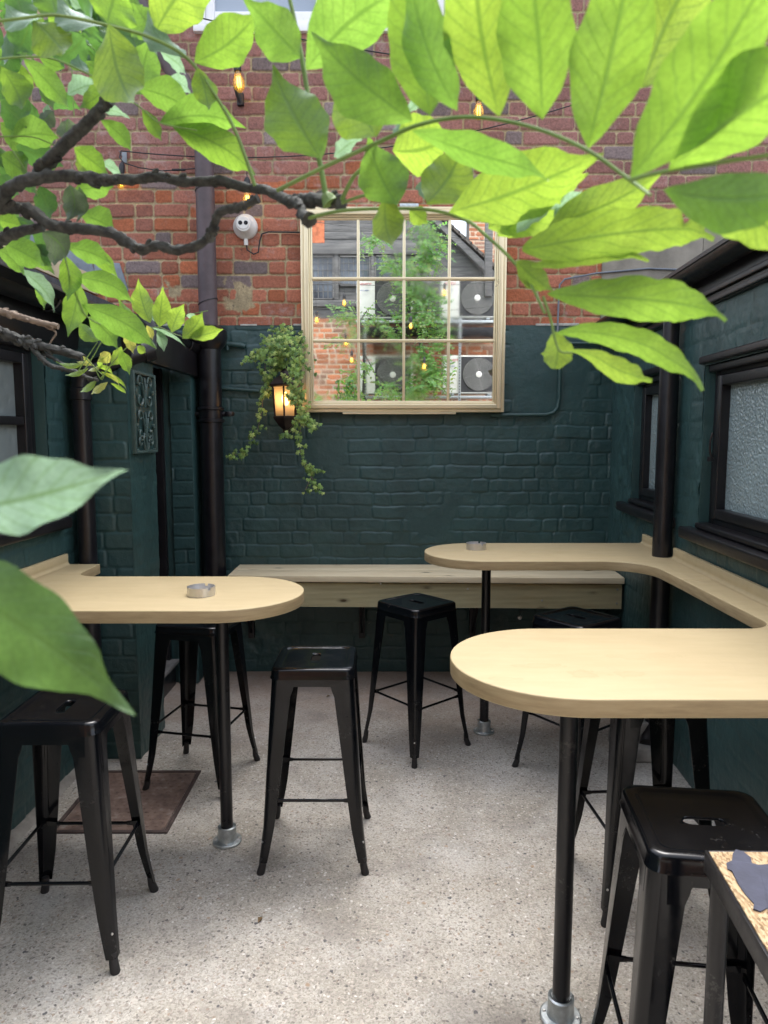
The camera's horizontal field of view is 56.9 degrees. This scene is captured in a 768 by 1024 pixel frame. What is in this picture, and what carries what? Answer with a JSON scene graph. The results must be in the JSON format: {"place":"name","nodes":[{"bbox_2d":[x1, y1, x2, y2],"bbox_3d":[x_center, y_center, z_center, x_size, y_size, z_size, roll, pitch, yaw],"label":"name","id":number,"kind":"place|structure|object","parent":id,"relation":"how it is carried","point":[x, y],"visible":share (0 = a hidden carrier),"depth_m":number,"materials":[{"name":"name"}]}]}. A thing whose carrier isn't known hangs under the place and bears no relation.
{"place":"outdoors","nodes":[
{"label":"outdoors","id":0,"kind":"place"},
{"bbox_2d":[0,455,134,715],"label":"wisteria","id":1,"kind":"object","parent":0,"point":[47,642],"visible":1,"depth_m":0.30,"materials":[{"name":"green plant"}]},
{"bbox_2d":[0,0,767,393],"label":"wisteria","id":2,"kind":"object","parent":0,"point":[700,66],"visible":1,"depth_m":0.50,"materials":[{"name":"green plant"}]},
{"bbox_2d":[0,671,767,1023],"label":"ground","id":3,"kind":"structure","parent":0,"point":[442,911],"depth_m":2.50,"materials":[{"name":"concrete"}]},
{"bbox_2d":[9,769,75,851],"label":"kerb","id":4,"kind":"structure","parent":3,"relation":"on","point":[22,828],"depth_m":2.95,"materials":[{"name":"concrete"}]},
{"bbox_2d":[0,688,158,975],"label":"bar stool","id":5,"kind":"object","parent":3,"relation":"on","point":[45,724],"visible":0.91,"depth_m":2.15,"materials":[{"name":"black paint"}]},
{"bbox_2d":[0,257,203,829],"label":"lean to building","id":6,"kind":"structure","parent":3,"relation":"on","point":[148,506],"depth_m":3.43,"materials":[{"name":"green paint"}]},
{"bbox_2d":[0,338,71,546],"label":"window","id":7,"kind":"structure","parent":6,"relation":"in","point":[17,423],"depth_m":3.02,"materials":[{"name":"black wood"}]},
{"bbox_2d":[69,314,158,656],"bbox_3d":[-1.284,0.133,3.472,0.420,2.225,0.149,-4,7,-30],"label":"downpipe","id":8,"kind":"object","parent":6,"relation":"attached to","point":[83,455],"visible":0.52,"depth_m":3.33,"materials":[{"name":"black metal"}]},
{"bbox_2d":[128,370,157,453],"bbox_3d":[-1.206,-0.497,3.567,0.032,0.402,0.330,0,6,0],"label":"iron grille","id":9,"kind":"object","parent":6,"relation":"attached to","point":[143,412],"visible":0.99,"depth_m":3.54,"materials":[{"name":"teal metal"}]},
{"bbox_2d":[57,770,200,833],"bbox_3d":[-1.127,1.281,3.162,0.485,0.010,0.540,0,6,0],"label":"manhole cover","id":10,"kind":"object","parent":3,"relation":"on","point":[162,796],"visible":0.53,"depth_m":3.14,"materials":[{"name":"brown metal"}]},
{"bbox_2d":[20,554,303,848],"bbox_3d":[-0.910,0.773,2.925,1.201,1.072,0.890,0,6,0],"label":"bar table","id":11,"kind":"object","parent":3,"relation":"on","point":[85,593],"visible":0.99,"depth_m":2.74,"materials":[{"name":"beige wood"}]},
{"bbox_2d":[187,583,214,597],"bbox_3d":[-0.690,0.296,2.673,0.104,0.033,0.104,-3,7,-23],"label":"ashtray","id":12,"kind":"object","parent":11,"relation":"on","point":[200,590],"visible":1,"depth_m":2.64,"materials":[{"name":"metal"}]},
{"bbox_2d":[142,622,259,790],"bbox_3d":[-0.865,0.878,3.360,0.419,0.768,0.419,1,6,12],"label":"bar stool","id":13,"kind":"object","parent":3,"relation":"on","point":[188,637],"visible":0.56,"depth_m":3.23,"materials":[{"name":"black paint"}]},
{"bbox_2d":[257,646,370,875],"bbox_3d":[-0.264,0.941,2.783,0.419,0.768,0.419,0,6,0],"label":"bar stool","id":14,"kind":"object","parent":3,"relation":"on","point":[294,668],"visible":1,"depth_m":2.62,"materials":[{"name":"black paint"}]},
{"bbox_2d":[0,0,767,671],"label":"brick building","id":15,"kind":"structure","parent":3,"relation":"on","point":[404,488],"depth_m":4.68,"materials":[{"name":"brick"}]},
{"bbox_2d":[119,151,126,162],"bbox_3d":[-1.653,-2.253,4.486,0.035,0.065,0.051,0,6,0],"label":"hook plate","id":16,"kind":"object","parent":15,"relation":"attached to","point":[124,156],"visible":0.77,"depth_m":4.50,"materials":[{"name":"metal"}]},
{"bbox_2d":[119,95,570,197],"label":"string lights","id":17,"kind":"object","parent":16,"relation":"hanging from","point":[122,166],"visible":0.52,"depth_m":4.42,"materials":[{"name":"black"}]},
{"bbox_2d":[138,0,234,640],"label":"soil pipe","id":18,"kind":"object","parent":15,"relation":"attached to","point":[210,413],"visible":0.48,"depth_m":4.50,"materials":[{"name":"black metal"}]},
{"bbox_2d":[224,341,245,349],"bbox_3d":[-1.014,-1.087,4.615,0.233,0.063,0.036,0,6,0],"label":"conduit","id":19,"kind":"object","parent":15,"relation":"attached to","point":[235,345],"visible":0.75,"depth_m":4.60,"materials":[{"name":"teal metal"}]},
{"bbox_2d":[222,386,259,392],"bbox_3d":[-0.955,-0.803,4.645,0.275,0.047,0.026,0,6,0],"label":"conduit","id":20,"kind":"object","parent":15,"relation":"attached to","point":[250,390],"visible":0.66,"depth_m":4.63,"materials":[{"name":"teal metal"}]},
{"bbox_2d":[199,9,308,23],"bbox_3d":[-0.369,-3.604,4.422,1.592,1.130,0.090,0,6,0],"label":"window frame","id":21,"kind":"structure","parent":15,"relation":"in","point":[203,21],"depth_m":4.43,"materials":[{"name":"white plastic"}]},
{"bbox_2d":[215,0,315,10],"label":"window pane","id":22,"kind":"structure","parent":15,"relation":"in","point":[220,5],"depth_m":4.46,"materials":[{"name":"clear glass"}]},
{"bbox_2d":[233,214,299,254],"bbox_3d":[-0.742,-1.776,4.515,0.448,0.252,0.104,0,6,0],"label":"wall sensor","id":23,"kind":"object","parent":15,"relation":"attached to","point":[245,227],"depth_m":4.51,"materials":[{"name":"white plastic"}]},
{"bbox_2d":[148,4,389,105],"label":"string lights","id":24,"kind":"object","parent":15,"relation":"hanging from","point":[240,98],"visible":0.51,"depth_m":4.33,"materials":[{"name":"black"}]},
{"bbox_2d":[226,323,325,494],"bbox_3d":[-0.702,-0.648,4.497,0.663,1.084,0.243,0,6,0],"label":"ivy plant","id":25,"kind":"object","parent":15,"relation":"hanging from","point":[277,350],"visible":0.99,"depth_m":4.46,"materials":[{"name":"green plant"}]},
{"bbox_2d":[270,366,299,432],"bbox_3d":[-0.632,-0.722,4.560,0.182,0.450,0.233,0,6,0],"label":"wall lantern","id":26,"kind":"object","parent":15,"relation":"attached to","point":[285,413],"depth_m":4.50,"materials":[{"name":"brown metal"}]},
{"bbox_2d":[300,203,506,413],"bbox_3d":[0.125,-1.301,4.567,1.314,1.329,0.082,0,6,0],"label":"wall mirror","id":27,"kind":"object","parent":15,"relation":"attached to","point":[412,320],"depth_m":4.57,"materials":[{"name":"beige mirror"}]},
{"bbox_2d":[228,565,624,637],"bbox_3d":[0.257,0.628,4.591,2.465,0.500,0.458,0,6,0],"label":"bench","id":28,"kind":"object","parent":15,"relation":"attached to","point":[339,586],"visible":0.79,"depth_m":4.41,"materials":[{"name":"brown wood"}]},
{"bbox_2d":[490,342,603,416],"bbox_3d":[1.121,-0.890,4.636,0.837,0.535,0.025,0,6,0],"label":"conduit","id":29,"kind":"object","parent":15,"relation":"attached to","point":[555,410],"visible":0.66,"depth_m":4.65,"materials":[{"name":"metal"}]},
{"bbox_2d":[557,268,675,331],"bbox_3d":[1.540,-1.367,4.589,0.834,0.421,0.012,0,6,0],"label":"cable","id":30,"kind":"object","parent":15,"relation":"attached to","point":[563,280],"visible":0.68,"depth_m":4.57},
{"bbox_2d":[362,593,470,768],"bbox_3d":[0.168,0.841,3.703,0.419,0.768,0.419,-5,8,-41],"label":"bar stool","id":31,"kind":"object","parent":3,"relation":"on","point":[415,612],"visible":0.98,"depth_m":3.54,"materials":[{"name":"black paint"}]},
{"bbox_2d":[512,606,621,777],"bbox_3d":[0.915,0.874,3.399,0.419,0.768,0.419,-4,8,-36],"label":"bar stool","id":32,"kind":"object","parent":3,"relation":"on","point":[571,617],"visible":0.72,"depth_m":3.33,"materials":[{"name":"black paint"}]},
{"bbox_2d":[424,534,767,1023],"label":"bar table","id":33,"kind":"object","parent":3,"relation":"on","point":[570,677],"visible":0.98,"depth_m":1.93,"materials":[{"name":"beige wood"}]},
{"bbox_2d":[466,541,485,550],"bbox_3d":[0.487,0.179,3.746,0.104,0.033,0.104,-1,6,-6],"label":"ashtray","id":34,"kind":"object","parent":33,"relation":"on","point":[475,545],"visible":1,"depth_m":3.71,"materials":[{"name":"metal"}]},
{"bbox_2d":[575,718,711,927],"bbox_3d":[0.915,0.970,2.519,0.419,0.768,0.419,0,6,-4],"label":"bar stool","id":35,"kind":"object","parent":3,"relation":"on","point":[624,736],"visible":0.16,"depth_m":2.36,"materials":[{"name":"black paint"}]},
{"bbox_2d":[591,785,767,1023],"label":"bar stool","id":36,"kind":"object","parent":3,"relation":"on","point":[662,846],"visible":0.93,"depth_m":1.56,"materials":[{"name":"black paint"}]},
{"bbox_2d":[596,238,767,814],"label":"lean to building","id":37,"kind":"structure","parent":3,"relation":"on","point":[720,514],"depth_m":3.07,"materials":[{"name":"green paint"}]},
{"bbox_2d":[616,366,674,527],"bbox_3d":[1.496,-0.374,3.905,0.170,0.820,0.914,0,6,3],"label":"window","id":38,"kind":"structure","parent":37,"relation":"in","point":[645,499],"depth_m":4.10,"materials":[{"name":"black wood"}]},
{"bbox_2d":[639,321,681,745],"bbox_3d":[1.364,0.082,3.486,0.106,2.275,0.175,4,7,33],"label":"downpipe","id":39,"kind":"object","parent":37,"relation":"attached to","point":[667,416],"visible":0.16,"depth_m":3.46,"materials":[{"name":"black metal"}]},
{"bbox_2d":[678,338,767,571],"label":"window","id":40,"kind":"structure","parent":37,"relation":"in","point":[736,528],"depth_m":2.91,"materials":[{"name":"black wood"}]},
{"bbox_2d":[703,850,767,1023],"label":"side table","id":41,"kind":"object","parent":3,"relation":"on","point":[730,899],"visible":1,"depth_m":1.28,"materials":[{"name":"brown wood"}]},
{"bbox_2d":[726,849,767,911],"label":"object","id":42,"kind":"object","parent":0,"point":[751,878],"visible":1,"depth_m":1.22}
]}

